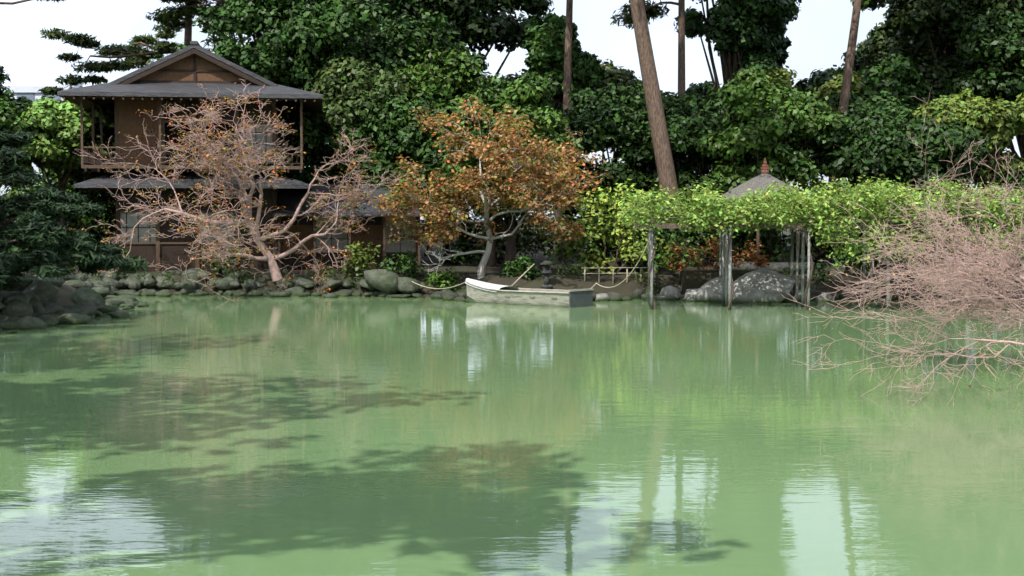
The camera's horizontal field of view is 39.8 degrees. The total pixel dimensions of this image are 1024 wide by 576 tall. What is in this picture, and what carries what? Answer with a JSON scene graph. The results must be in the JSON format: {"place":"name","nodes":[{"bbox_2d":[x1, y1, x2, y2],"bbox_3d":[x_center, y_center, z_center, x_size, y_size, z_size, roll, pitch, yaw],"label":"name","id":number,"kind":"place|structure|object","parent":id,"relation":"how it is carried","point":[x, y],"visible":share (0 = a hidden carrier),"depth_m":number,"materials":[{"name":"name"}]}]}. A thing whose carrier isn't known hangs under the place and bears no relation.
{"place":"outdoors","nodes":[
{"label":"outdoors","id":0,"kind":"place"},
{"bbox_2d":[114,98,279,271],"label":"tea house walls","id":1,"kind":"structure","parent":0,"point":[129,120],"depth_m":69.98,"materials":[{"name":"brown wood"}]},
{"bbox_2d":[57,41,322,191],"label":"roof","id":2,"kind":"structure","parent":1,"relation":"on","point":[311,100],"depth_m":68.53,"materials":[{"name":"grey tile"}]},
{"bbox_2d":[119,49,267,85],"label":"gable","id":3,"kind":"structure","parent":2,"relation":"attached to","point":[193,66],"depth_m":69.33,"materials":[{"name":"brown wood"}]},
{"bbox_2d":[80,96,303,173],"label":"balcony","id":4,"kind":"structure","parent":1,"relation":"attached to","point":[94,164],"depth_m":68.63,"materials":[{"name":"brown wood"}]},
{"bbox_2d":[0,220,1020,319],"bbox_3d":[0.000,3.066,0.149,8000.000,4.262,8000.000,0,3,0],"label":"ground","id":5,"kind":"structure","parent":0,"point":[557,281],"depth_m":65.92,"materials":[{"name":"soil"}]},
{"bbox_2d":[6,76,82,222],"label":"distant office building","id":6,"kind":"structure","parent":5,"relation":"on","point":[32,93],"depth_m":177.96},
{"bbox_2d":[87,268,318,289],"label":"shoreline rocks","id":7,"kind":"object","parent":5,"relation":"on","point":[149,280],"visible":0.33,"depth_m":67.80,"materials":[{"name":"grey stone"}]},
{"bbox_2d":[0,269,426,333],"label":"mossy rocks","id":8,"kind":"object","parent":5,"relation":"on","point":[41,296],"visible":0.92,"depth_m":58.01,"materials":[{"name":"stone"}]},
{"bbox_2d":[71,80,416,299],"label":"maple bare branches","id":9,"kind":"object","parent":5,"relation":"on","point":[273,269],"visible":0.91,"depth_m":65.79,"materials":[{"name":"brown plant"}]},
{"bbox_2d":[278,216,419,270],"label":"tea house wing walls","id":10,"kind":"structure","parent":5,"relation":"on","point":[378,229],"depth_m":72.30,"materials":[{"name":"brown wood"}]},
{"bbox_2d":[273,184,431,215],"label":"annex roof","id":11,"kind":"structure","parent":10,"relation":"on","point":[289,199],"depth_m":72.06,"materials":[{"name":"grey tile"}]},
{"bbox_2d":[0,0,861,267],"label":"tree trunks","id":12,"kind":"object","parent":5,"relation":"on","point":[661,145],"visible":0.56,"depth_m":79.24,"materials":[{"name":"brown plant"}]},
{"bbox_2d":[0,0,669,292],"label":"pine needle pads","id":13,"kind":"object","parent":12,"relation":"attached to","point":[41,238],"visible":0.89,"depth_m":50.18,"materials":[{"name":"green plant"}]},
{"bbox_2d":[363,95,615,278],"bbox_3d":[-1.021,-4.743,65.273,11.655,8.963,9.837,0,3,0],"label":"russet tree","id":14,"kind":"object","parent":5,"relation":"on","point":[474,182],"depth_m":64.16,"materials":[{"name":"orange plant"}]},
{"bbox_2d":[0,0,1023,272],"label":"tree","id":15,"kind":"object","parent":5,"relation":"on","point":[394,68],"depth_m":76.92,"materials":[{"name":"green plant"}]},
{"bbox_2d":[8,178,1020,294],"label":"shrub","id":16,"kind":"object","parent":5,"relation":"on","point":[526,263],"depth_m":66.31,"materials":[{"name":"green plant"}]},
{"bbox_2d":[539,256,554,287],"bbox_3d":[1.550,-0.727,62.939,0.693,1.440,0.800,0,3,0],"label":"stone lantern","id":17,"kind":"object","parent":5,"relation":"on","point":[546,264],"visible":1,"depth_m":62.76,"materials":[{"name":"grey stone"}]},
{"bbox_2d":[511,264,657,285],"bbox_3d":[3.290,-0.544,64.213,7.391,1.188,0.192,-1,3,-19],"label":"bamboo fence","id":18,"kind":"object","parent":5,"relation":"on","point":[612,273],"visible":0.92,"depth_m":64.63,"materials":[{"name":"wood"}]},
{"bbox_2d":[322,289,1019,302],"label":"shore rocks","id":19,"kind":"object","parent":5,"relation":"on","point":[446,295],"visible":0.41,"depth_m":63.48,"materials":[{"name":"grey stone"}]},
{"bbox_2d":[595,267,834,302],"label":"pale rocks","id":20,"kind":"object","parent":5,"relation":"on","point":[763,285],"visible":0.6,"depth_m":61.11,"materials":[{"name":"grey stone"}]},
{"bbox_2d":[680,269,756,294],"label":"stone wall","id":21,"kind":"structure","parent":5,"relation":"on","point":[693,278],"depth_m":63.65,"materials":[{"name":"grey stone"}]},
{"bbox_2d":[662,237,772,271],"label":"red-leaved shrubs","id":22,"kind":"object","parent":21,"relation":"on","point":[760,264],"visible":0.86,"depth_m":64.67,"materials":[{"name":"red plant"}]},
{"bbox_2d":[714,158,814,272],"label":"thatched pavilion","id":23,"kind":"structure","parent":5,"relation":"on","point":[763,179],"depth_m":67.79,"materials":[{"name":"wood"}]},
{"bbox_2d":[781,87,1023,405],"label":"bare shrub twigs","id":24,"kind":"object","parent":5,"relation":"on","point":[963,267],"visible":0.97,"depth_m":33.65,"materials":[{"name":"beige plant"}]},
{"bbox_2d":[0,0,1020,219],"label":"sky","id":25,"kind":"structure","parent":0,"point":[819,36],"materials":[{"name":"white"}]},
{"bbox_2d":[0,295,1023,575],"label":"pond water","id":26,"kind":"structure","parent":0,"point":[206,435],"depth_m":22.84,"materials":[{"name":"green liquid"}]},
{"bbox_2d":[465,278,593,307],"bbox_3d":[0.468,0.234,60.064,6.130,1.160,1.803,2,4,38],"label":"rowboat","id":27,"kind":"object","parent":26,"relation":"on","point":[481,292],"visible":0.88,"depth_m":59.23,"materials":[{"name":"paint"}]},
{"bbox_2d":[411,236,650,288],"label":"mooring ropes","id":28,"kind":"object","parent":27,"relation":"attached to","point":[591,287],"visible":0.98,"depth_m":58.99,"materials":[{"name":"beige fabric"}]},
{"bbox_2d":[632,217,1023,309],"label":"pergola","id":29,"kind":"object","parent":26,"relation":"in","point":[725,272],"visible":0.36,"depth_m":56.61,"materials":[{"name":"grey wood"}]},
{"bbox_2d":[613,174,1023,309],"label":"wisteria","id":30,"kind":"object","parent":29,"relation":"on","point":[750,209],"depth_m":55.85,"materials":[{"name":"green plant"}]}
]}

